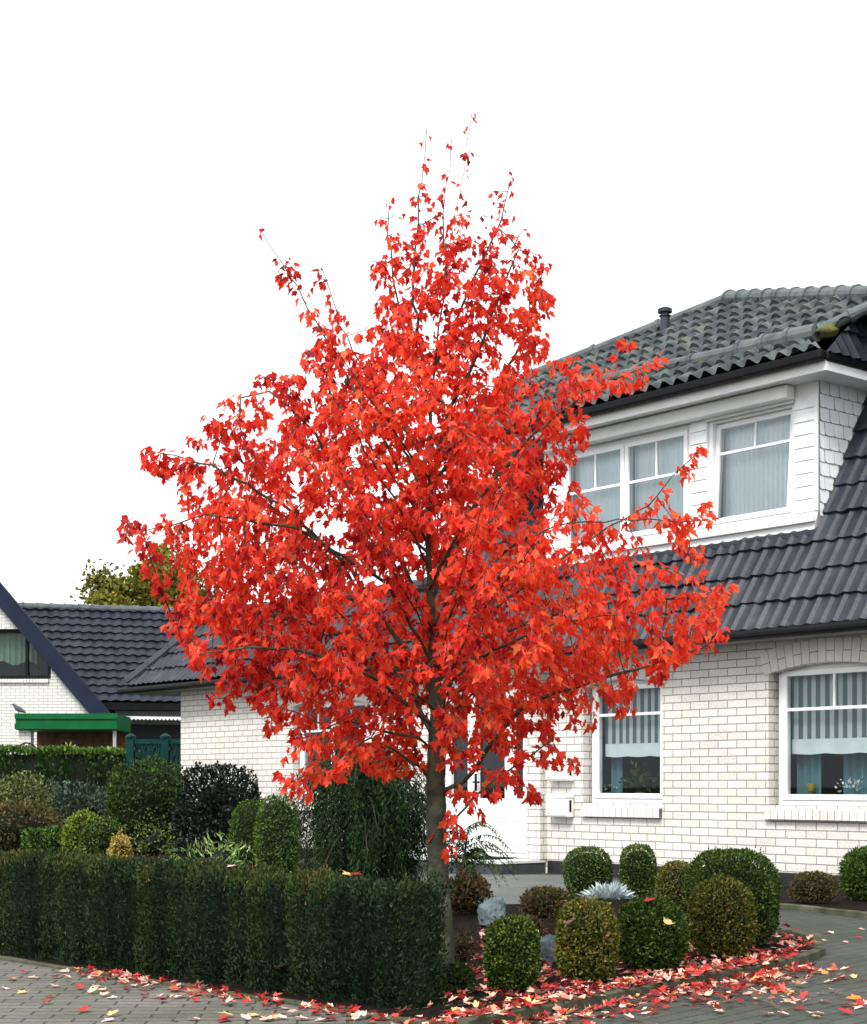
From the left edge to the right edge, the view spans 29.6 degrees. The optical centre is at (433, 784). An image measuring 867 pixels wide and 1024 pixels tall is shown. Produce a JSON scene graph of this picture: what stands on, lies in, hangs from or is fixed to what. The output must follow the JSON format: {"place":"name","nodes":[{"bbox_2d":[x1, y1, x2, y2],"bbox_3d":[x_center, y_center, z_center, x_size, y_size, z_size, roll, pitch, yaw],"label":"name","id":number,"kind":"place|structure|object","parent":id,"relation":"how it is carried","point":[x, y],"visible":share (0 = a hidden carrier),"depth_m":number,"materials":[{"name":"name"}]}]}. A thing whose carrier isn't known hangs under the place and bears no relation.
{"place":"outdoors","nodes":[
{"label":"outdoors","id":0,"kind":"place"},
{"bbox_2d":[137,841,179,851],"bbox_3d":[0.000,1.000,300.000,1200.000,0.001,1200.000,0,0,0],"label":"ground","id":1,"kind":"structure","parent":0,"point":[174,849],"depth_m":25.29,"materials":[{"name":"green plant"}]},
{"bbox_2d":[18,742,34,753],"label":"wagon wheel","id":2,"kind":"object","parent":1,"relation":"on","point":[27,743],"visible":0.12,"depth_m":41.16,"materials":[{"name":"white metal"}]},
{"bbox_2d":[0,582,109,753],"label":"gabled house","id":3,"kind":"structure","parent":1,"relation":"on","point":[51,681],"depth_m":44.00,"materials":[{"name":"white brick"}]},
{"bbox_2d":[0,633,36,664],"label":"net curtain","id":4,"kind":"object","parent":3,"relation":"hanging from","point":[12,648],"visible":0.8,"depth_m":44.40,"materials":[{"name":"white fabric"}]},
{"bbox_2d":[0,630,50,682],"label":"window","id":5,"kind":"structure","parent":3,"relation":"in","point":[26,678],"depth_m":44.08,"materials":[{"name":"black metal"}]},
{"bbox_2d":[59,740,78,753],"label":"wagon wheel","id":6,"kind":"object","parent":1,"relation":"on","point":[62,742],"visible":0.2,"depth_m":41.16,"materials":[{"name":"brown wood"}]},
{"bbox_2d":[0,743,139,842],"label":"garden hedge","id":7,"kind":"object","parent":1,"relation":"on","point":[93,765],"visible":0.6,"depth_m":27.02,"materials":[{"name":"green plant"}]},
{"bbox_2d":[14,713,130,753],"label":"lean to shed","id":8,"kind":"object","parent":1,"relation":"on","point":[91,730],"visible":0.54,"depth_m":41.60,"materials":[{"name":"green metal"}]},
{"bbox_2d":[12,703,25,712],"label":"pigeon","id":9,"kind":"object","parent":8,"relation":"on","point":[18,708],"visible":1,"depth_m":41.59,"materials":[{"name":"grey"}]},
{"bbox_2d":[18,602,203,770],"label":"tiled annexe","id":10,"kind":"structure","parent":1,"relation":"on","point":[104,650],"depth_m":47.52,"materials":[{"name":"black tile"}]},
{"bbox_2d":[69,543,215,606],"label":"autumn tree","id":11,"kind":"object","parent":1,"relation":"on","point":[113,590],"visible":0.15,"depth_m":74.51,"materials":[{"name":"green plant"}]},
{"bbox_2d":[125,733,180,845],"bbox_3d":[-4.334,0.083,26.500,1.295,1.835,0.170,0,0,0],"label":"teal fence","id":12,"kind":"object","parent":1,"relation":"on","point":[165,746],"visible":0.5,"depth_m":26.47,"materials":[{"name":"paint"}]},
{"bbox_2d":[117,284,866,889],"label":"brick house","id":13,"kind":"structure","parent":1,"relation":"on","point":[725,762],"depth_m":16.78,"materials":[{"name":"brick"}]},
{"bbox_2d":[290,681,367,810],"bbox_3d":[-1.348,-0.510,21.675,0.225,1.710,1.815,0,0,-40],"label":"window","id":14,"kind":"structure","parent":13,"relation":"in","point":[303,755],"depth_m":21.97,"materials":[{"name":"white plastic"}]},
{"bbox_2d":[446,680,526,857],"bbox_3d":[0.624,-0.184,19.128,0.166,2.028,1.476,0,0,-40],"label":"door","id":15,"kind":"structure","parent":13,"relation":"in","point":[508,817],"depth_m":19.02,"materials":[{"name":"white plastic"}]},
{"bbox_2d":[545,793,573,816],"bbox_3d":[1.395,0.228,18.169,0.135,0.265,0.330,0,0,-40],"label":"mailbox","id":16,"kind":"object","parent":13,"relation":"attached to","point":[559,804],"visible":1,"depth_m":18.09,"materials":[{"name":"white metal"}]},
{"bbox_2d":[546,757,573,780],"bbox_3d":[1.395,-0.174,18.169,0.135,0.265,0.330,0,0,-40],"label":"mailbox","id":17,"kind":"object","parent":13,"relation":"attached to","point":[552,775],"visible":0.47,"depth_m":18.08,"materials":[{"name":"white metal"}]},
{"bbox_2d":[575,448,633,540],"bbox_3d":[1.893,-3.190,18.327,0.029,1.140,0.913,0,0,-40],"label":"sheer curtain","id":18,"kind":"object","parent":13,"relation":"hanging from","point":[607,501],"visible":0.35,"depth_m":18.32,"materials":[{"name":"white fabric"}]},
{"bbox_2d":[611,757,622,798],"bbox_3d":[2.014,-0.480,18.071,0.048,1.280,0.160,0,0,-40],"label":"side drape","id":19,"kind":"object","parent":13,"relation":"hanging from","point":[616,768],"visible":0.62,"depth_m":18.09,"materials":[{"name":"blue fabric"}]},
{"bbox_2d":[581,657,668,817],"bbox_3d":[2.059,-0.508,17.572,0.225,1.705,1.383,0,0,-40],"label":"window","id":20,"kind":"structure","parent":13,"relation":"in","point":[597,795],"depth_m":17.61,"materials":[{"name":"white plastic"}]},
{"bbox_2d":[564,424,690,550],"bbox_3d":[2.110,-3.202,17.887,0.084,1.141,1.922,0,0,-40],"label":"window","id":21,"kind":"structure","parent":13,"relation":"in","point":[625,446],"depth_m":17.83,"materials":[{"name":"white plastic"}]},
{"bbox_2d":[605,688,659,756],"bbox_3d":[2.209,-0.709,17.649,0.018,0.821,0.980,0,0,-40],"label":"roman blind","id":22,"kind":"object","parent":13,"relation":"hanging from","point":[637,736],"visible":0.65,"depth_m":17.66,"materials":[{"name":"white fabric"}]},
{"bbox_2d":[619,760,659,792],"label":"potted plant","id":23,"kind":"object","parent":13,"relation":"on","point":[642,780],"visible":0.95,"depth_m":17.73,"materials":[{"name":"green plant"}]},
{"bbox_2d":[635,437,683,531],"bbox_3d":[2.502,-3.190,17.594,0.029,1.140,0.913,0,0,-40],"label":"sheer curtain","id":24,"kind":"object","parent":13,"relation":"hanging from","point":[671,453],"visible":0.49,"depth_m":17.67,"materials":[{"name":"white fabric"}]},
{"bbox_2d":[709,401,794,528],"bbox_3d":[3.246,-3.202,16.559,0.136,1.141,1.111,0,0,-40],"label":"window","id":25,"kind":"structure","parent":13,"relation":"in","point":[716,432],"depth_m":16.62,"materials":[{"name":"white plastic"}]},
{"bbox_2d":[723,409,790,516],"bbox_3d":[3.352,-3.190,16.648,0.032,1.140,1.055,0,0,-40],"label":"sheer curtain","id":26,"kind":"object","parent":13,"relation":"hanging from","point":[756,480],"visible":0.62,"depth_m":16.73,"materials":[{"name":"white fabric"}]},
{"bbox_2d":[797,754,820,793],"bbox_3d":[3.688,-0.490,16.056,0.048,1.300,0.280,0,0,-40],"label":"side drape","id":27,"kind":"object","parent":13,"relation":"hanging from","point":[808,768],"visible":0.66,"depth_m":16.07,"materials":[{"name":"blue fabric"}]},
{"bbox_2d":[806,783,815,793],"bbox_3d":[3.675,0.078,15.959,0.088,0.180,0.090,0,0,-40],"label":"goblet","id":28,"kind":"object","parent":13,"relation":"on","point":[810,787],"visible":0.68,"depth_m":15.93,"materials":[{"name":"yellow glass"}]},
{"bbox_2d":[760,637,866,820],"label":"window","id":29,"kind":"structure","parent":13,"relation":"in","point":[829,649],"depth_m":15.68,"materials":[{"name":"white plastic"}]},
{"bbox_2d":[792,672,866,754],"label":"roman blind","id":30,"kind":"object","parent":13,"relation":"hanging from","point":[841,731],"visible":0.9,"depth_m":15.74,"materials":[{"name":"white fabric"}]},
{"bbox_2d":[835,776,864,800],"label":"white flower","id":31,"kind":"object","parent":13,"relation":"on","point":[853,785],"visible":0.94,"depth_m":15.62,"materials":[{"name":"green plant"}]},
{"bbox_2d":[843,752,866,800],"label":"side drape","id":32,"kind":"object","parent":13,"relation":"hanging from","point":[854,765],"visible":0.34,"depth_m":15.70,"materials":[{"name":"blue fabric"}]},
{"bbox_2d":[0,960,399,1023],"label":"pavement","id":33,"kind":"structure","parent":0,"point":[131,1005],"depth_m":7.36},
{"bbox_2d":[78,1006,89,1010],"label":"fallen leaf","id":34,"kind":"object","parent":33,"relation":"on","point":[83,1008],"visible":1,"depth_m":7.14,"materials":[{"name":"red plant"}]},
{"bbox_2d":[86,987,97,993],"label":"fallen leaf","id":35,"kind":"object","parent":33,"relation":"on","point":[91,989],"visible":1,"depth_m":7.78,"materials":[{"name":"beige plant"}]},
{"bbox_2d":[107,1010,117,1015],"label":"fallen leaf","id":36,"kind":"object","parent":33,"relation":"on","point":[111,1012],"visible":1,"depth_m":7.02,"materials":[{"name":"yellow plant"}]},
{"bbox_2d":[0,955,449,1023],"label":"hedge edging","id":37,"kind":"object","parent":33,"relation":"on","point":[291,1002],"visible":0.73,"depth_m":7.82,"materials":[{"name":"concrete"}]},
{"bbox_2d":[240,1014,250,1018],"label":"fallen leaf","id":38,"kind":"object","parent":33,"relation":"on","point":[247,1016],"visible":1,"depth_m":6.89,"materials":[{"name":"white plant"}]},
{"bbox_2d":[259,1016,277,1019],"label":"fallen leaf","id":39,"kind":"object","parent":33,"relation":"on","point":[264,1018],"visible":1,"depth_m":6.87,"materials":[{"name":"beige plant"}]},
{"bbox_2d":[274,1013,290,1017],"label":"fallen leaf","id":40,"kind":"object","parent":33,"relation":"on","point":[282,1016],"visible":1,"depth_m":6.92,"materials":[{"name":"white plant"}]},
{"bbox_2d":[352,1010,361,1020],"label":"fallen leaf","id":41,"kind":"object","parent":33,"relation":"on","point":[357,1016],"visible":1,"depth_m":6.89,"materials":[{"name":"white plant"}]},
{"bbox_2d":[0,848,812,1021],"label":"garden bed","id":42,"kind":"object","parent":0,"point":[462,921],"visible":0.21,"depth_m":8.50,"materials":[{"name":"soil"}]},
{"bbox_2d":[61,806,97,854],"bbox_3d":[-4.061,0.625,18.995,0.536,0.746,0.492,0,0,0],"label":"clipped ball","id":43,"kind":"object","parent":42,"relation":"on","point":[75,824],"visible":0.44,"depth_m":18.85,"materials":[{"name":"green plant"}]},
{"bbox_2d":[78,815,127,856],"bbox_3d":[-3.692,0.664,18.399,0.589,0.664,0.525,0,0,0],"label":"clipped ball","id":44,"kind":"object","parent":42,"relation":"on","point":[96,836],"visible":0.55,"depth_m":18.24,"materials":[{"name":"green plant"}]},
{"bbox_2d":[106,828,133,858],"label":"yellow shrub","id":45,"kind":"object","parent":42,"relation":"on","point":[120,848],"visible":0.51,"depth_m":16.95,"materials":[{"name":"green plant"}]},
{"bbox_2d":[101,752,191,854],"bbox_3d":[-4.062,0.273,23.395,1.426,1.490,1.254,0,0,0],"label":"dark shrub","id":46,"kind":"object","parent":42,"relation":"on","point":[138,795],"visible":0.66,"depth_m":23.07,"materials":[{"name":"green plant"}]},
{"bbox_2d":[130,808,177,863],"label":"twiggy shrub","id":47,"kind":"object","parent":42,"relation":"on","point":[154,842],"visible":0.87,"depth_m":17.97,"materials":[{"name":"green plant"}]},
{"bbox_2d":[164,831,258,881],"bbox_3d":[-1.581,0.668,12.023,0.828,0.689,0.868,0,0,0],"label":"perennial clump","id":48,"kind":"object","parent":42,"relation":"on","point":[220,853],"visible":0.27,"depth_m":11.96,"materials":[{"name":"green plant"}]},
{"bbox_2d":[167,760,263,859],"bbox_3d":[-2.807,0.344,21.475,1.349,1.349,1.240,0,0,0],"label":"holly bush","id":49,"kind":"object","parent":42,"relation":"on","point":[216,803],"visible":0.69,"depth_m":21.23,"materials":[{"name":"green plant"}]},
{"bbox_2d":[0,846,453,1009],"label":"clipped hedge","id":50,"kind":"object","parent":42,"relation":"on","point":[329,934],"visible":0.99,"depth_m":8.10,"materials":[{"name":"green plant"}]},
{"bbox_2d":[228,797,264,868],"bbox_3d":[-1.996,0.566,17.994,0.531,0.867,0.490,0,0,0],"label":"thuja ball","id":51,"kind":"object","parent":42,"relation":"on","point":[242,823],"visible":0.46,"depth_m":17.84,"materials":[{"name":"green plant"}]},
{"bbox_2d":[253,789,302,875],"bbox_3d":[-1.562,0.518,16.501,0.522,0.968,0.493,0,0,0],"label":"thuja ball","id":52,"kind":"object","parent":42,"relation":"on","point":[264,838],"visible":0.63,"depth_m":16.36,"materials":[{"name":"green plant"}]},
{"bbox_2d":[256,734,465,914],"bbox_3d":[-0.508,0.300,11.562,1.271,1.406,1.162,0,0,-38],"label":"weeping cypress","id":53,"kind":"object","parent":42,"relation":"on","point":[374,827],"visible":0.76,"depth_m":11.40,"materials":[{"name":"green plant"}]},
{"bbox_2d":[115,111,739,985],"bbox_3d":[0.016,-1.163,8.077,3.054,4.298,2.038,0,0,0],"label":"red maple","id":54,"kind":"object","parent":42,"relation":"on","point":[445,561],"visible":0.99,"depth_m":7.82,"materials":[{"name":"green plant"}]},
{"bbox_2d":[50,923,847,1023],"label":"leaf litter","id":55,"kind":"object","parent":42,"relation":"on","point":[733,962],"visible":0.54,"depth_m":7.70,"materials":[{"name":"red plant"}]},
{"bbox_2d":[436,959,477,994],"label":"shrub","id":56,"kind":"object","parent":42,"relation":"on","point":[460,973],"visible":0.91,"depth_m":7.67,"materials":[{"name":"green plant"}]},
{"bbox_2d":[454,926,482,967],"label":"shrub","id":57,"kind":"object","parent":42,"relation":"on","point":[462,951],"visible":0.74,"depth_m":8.58,"materials":[{"name":"brown plant"}]},
{"bbox_2d":[426,821,517,912],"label":"ornamental grass","id":58,"kind":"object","parent":42,"relation":"on","point":[469,863],"depth_m":12.56,"materials":[{"name":"green plant"}]},
{"bbox_2d":[449,868,495,914],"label":"shrub","id":59,"kind":"object","parent":42,"relation":"on","point":[467,895],"visible":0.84,"depth_m":12.40,"materials":[{"name":"brown plant"}]},
{"bbox_2d":[477,896,505,925],"bbox_3d":[0.403,0.893,11.399,0.221,0.232,0.203,0,0,-13],"label":"rock","id":60,"kind":"object","parent":42,"relation":"on","point":[489,909],"visible":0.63,"depth_m":11.34,"materials":[{"name":"stone"}]},
{"bbox_2d":[481,913,541,989],"bbox_3d":[0.374,0.798,7.851,0.294,0.369,0.298,0,0,0],"label":"boxwood bush","id":61,"kind":"object","parent":42,"relation":"on","point":[511,956],"visible":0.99,"depth_m":7.76,"materials":[{"name":"green plant"}]},
{"bbox_2d":[493,913,546,938],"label":"shrub","id":62,"kind":"object","parent":42,"relation":"on","point":[538,923],"visible":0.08,"depth_m":10.16,"materials":[{"name":"brown plant"}]},
{"bbox_2d":[517,885,570,917],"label":"tuft shrub","id":63,"kind":"object","parent":42,"relation":"on","point":[539,901],"visible":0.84,"depth_m":12.10,"materials":[{"name":"brown plant"}]},
{"bbox_2d":[539,934,555,962],"bbox_3d":[0.628,0.920,9.110,0.173,0.174,0.169,0,0,-14],"label":"rock","id":64,"kind":"object","parent":42,"relation":"on","point":[547,953],"visible":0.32,"depth_m":9.04,"materials":[{"name":"stone"}]},
{"bbox_2d":[546,896,577,934],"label":"shrub","id":65,"kind":"object","parent":42,"relation":"on","point":[555,920],"visible":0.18,"depth_m":9.90,"materials":[{"name":"brown plant"}]},
{"bbox_2d":[552,893,621,981],"bbox_3d":[0.766,0.762,8.182,0.356,0.442,0.343,0,0,0],"label":"boxwood bush","id":66,"kind":"object","parent":42,"relation":"on","point":[587,942],"visible":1,"depth_m":8.07,"materials":[{"name":"green plant"}]},
{"bbox_2d":[561,845,613,897],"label":"boxwood bush","id":67,"kind":"object","parent":42,"relation":"on","point":[587,870],"visible":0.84,"depth_m":14.11,"materials":[{"name":"green plant"}]},
{"bbox_2d":[574,880,635,899],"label":"silver plant","id":68,"kind":"object","parent":42,"relation":"on","point":[610,891],"visible":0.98,"depth_m":11.42,"materials":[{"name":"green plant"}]},
{"bbox_2d":[618,842,657,899],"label":"boxwood bush","id":69,"kind":"object","parent":42,"relation":"on","point":[637,873],"visible":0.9,"depth_m":13.81,"materials":[{"name":"green plant"}]},
{"bbox_2d":[457,926,824,1023],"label":"bed edging","id":70,"kind":"object","parent":42,"relation":"on","point":[816,952],"visible":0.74,"depth_m":7.70,"materials":[{"name":"concrete"}]},
{"bbox_2d":[617,892,693,971],"bbox_3d":[1.149,0.779,8.662,0.424,0.410,0.442,0,0,0],"label":"boxwood bush","id":71,"kind":"object","parent":42,"relation":"on","point":[649,936],"visible":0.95,"depth_m":8.54,"materials":[{"name":"green plant"}]},
{"bbox_2d":[663,918,673,923],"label":"fallen leaf","id":72,"kind":"object","parent":71,"relation":"on","point":[667,921],"visible":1,"depth_m":8.45,"materials":[{"name":"yellow plant"}]},
{"bbox_2d":[654,859,697,911],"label":"boxwood bush","id":73,"kind":"object","parent":42,"relation":"on","point":[671,880],"visible":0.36,"depth_m":11.38,"materials":[{"name":"green plant"}]},
{"bbox_2d":[685,873,761,957],"bbox_3d":[1.641,0.741,9.299,0.429,0.481,0.421,0,0,0],"label":"boxwood bush","id":74,"kind":"object","parent":42,"relation":"on","point":[722,917],"visible":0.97,"depth_m":9.18,"materials":[{"name":"green plant"}]},
{"bbox_2d":[679,846,785,945],"bbox_3d":[1.830,0.678,10.039,0.634,0.612,0.617,0,0,0],"label":"boxwood bush","id":75,"kind":"object","parent":42,"relation":"on","point":[736,865],"visible":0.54,"depth_m":9.87,"materials":[{"name":"green plant"}]},
{"bbox_2d":[0,0,866,604],"label":"sky","id":76,"kind":"structure","parent":0,"point":[677,155],"materials":[{"name":"white"}]},
{"bbox_2d":[450,855,513,859],"bbox_3d":[0.445,0.832,18.816,0.460,0.016,0.930,0,0,-40],"label":"door mat","id":77,"kind":"object","parent":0,"point":[486,858],"depth_m":18.56,"materials":[{"name":"grey"}]},
{"bbox_2d":[428,874,650,903],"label":"entrance path","id":78,"kind":"structure","parent":0,"point":[512,893],"depth_m":16.39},
{"bbox_2d":[300,859,866,1023],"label":"driveway","id":79,"kind":"structure","parent":0,"point":[850,954],"depth_m":7.63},
{"bbox_2d":[704,989,712,995],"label":"fallen leaf","id":80,"kind":"object","parent":79,"relation":"on","point":[707,993],"visible":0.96,"depth_m":7.71,"materials":[{"name":"beige plant"}]},
{"bbox_2d":[779,903,866,918],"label":"border edging","id":81,"kind":"object","parent":79,"relation":"on","point":[830,911],"visible":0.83,"depth_m":12.64,"materials":[{"name":"concrete"}]},
{"bbox_2d":[839,1008,851,1013],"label":"fallen leaf","id":82,"kind":"object","parent":79,"relation":"on","point":[847,1010],"visible":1,"depth_m":7.11,"materials":[{"name":"red plant"}]},
{"bbox_2d":[846,994,866,998],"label":"fallen leaf","id":83,"kind":"object","parent":79,"relation":"on","point":[854,997],"visible":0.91,"depth_m":7.58,"materials":[{"name":"plant"}]},
{"bbox_2d":[855,998,864,1007],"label":"fallen leaf","id":84,"kind":"object","parent":79,"relation":"on","point":[859,1001],"visible":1,"depth_m":7.36,"materials":[{"name":"red plant"}]},
{"bbox_2d":[661,883,866,911],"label":"border bed","id":85,"kind":"object","parent":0,"point":[839,901],"visible":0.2,"depth_m":13.69,"materials":[{"name":"soil"}]},
{"bbox_2d":[787,870,840,903],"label":"border shrub","id":86,"kind":"object","parent":85,"relation":"on","point":[811,886],"visible":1,"depth_m":13.51,"materials":[{"name":"brown plant"}]},
{"bbox_2d":[837,845,866,901],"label":"bush","id":87,"kind":"object","parent":85,"relation":"on","point":[853,870],"visible":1,"depth_m":13.81,"materials":[{"name":"green plant"}]},
{"label":"lawn","id":88,"kind":"structure","parent":0,"visible":0},
{"bbox_2d":[0,769,57,824],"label":"olive shrub","id":89,"kind":"object","parent":88,"relation":"on","point":[26,793],"visible":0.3,"depth_m":22.38,"materials":[{"name":"green plant"}]},
{"bbox_2d":[0,798,64,851],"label":"rust shrub","id":90,"kind":"object","parent":88,"relation":"on","point":[14,822],"visible":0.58,"depth_m":20.69,"materials":[{"name":"brown plant"}]},
{"bbox_2d":[19,824,64,852],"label":"green shrub","id":91,"kind":"object","parent":88,"relation":"on","point":[48,837],"visible":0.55,"depth_m":20.34,"materials":[{"name":"green plant"}]},
{"bbox_2d":[32,777,114,829],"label":"variegated shrub","id":92,"kind":"object","parent":88,"relation":"on","point":[66,805],"visible":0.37,"depth_m":24.25,"materials":[{"name":"green plant"}]}
]}

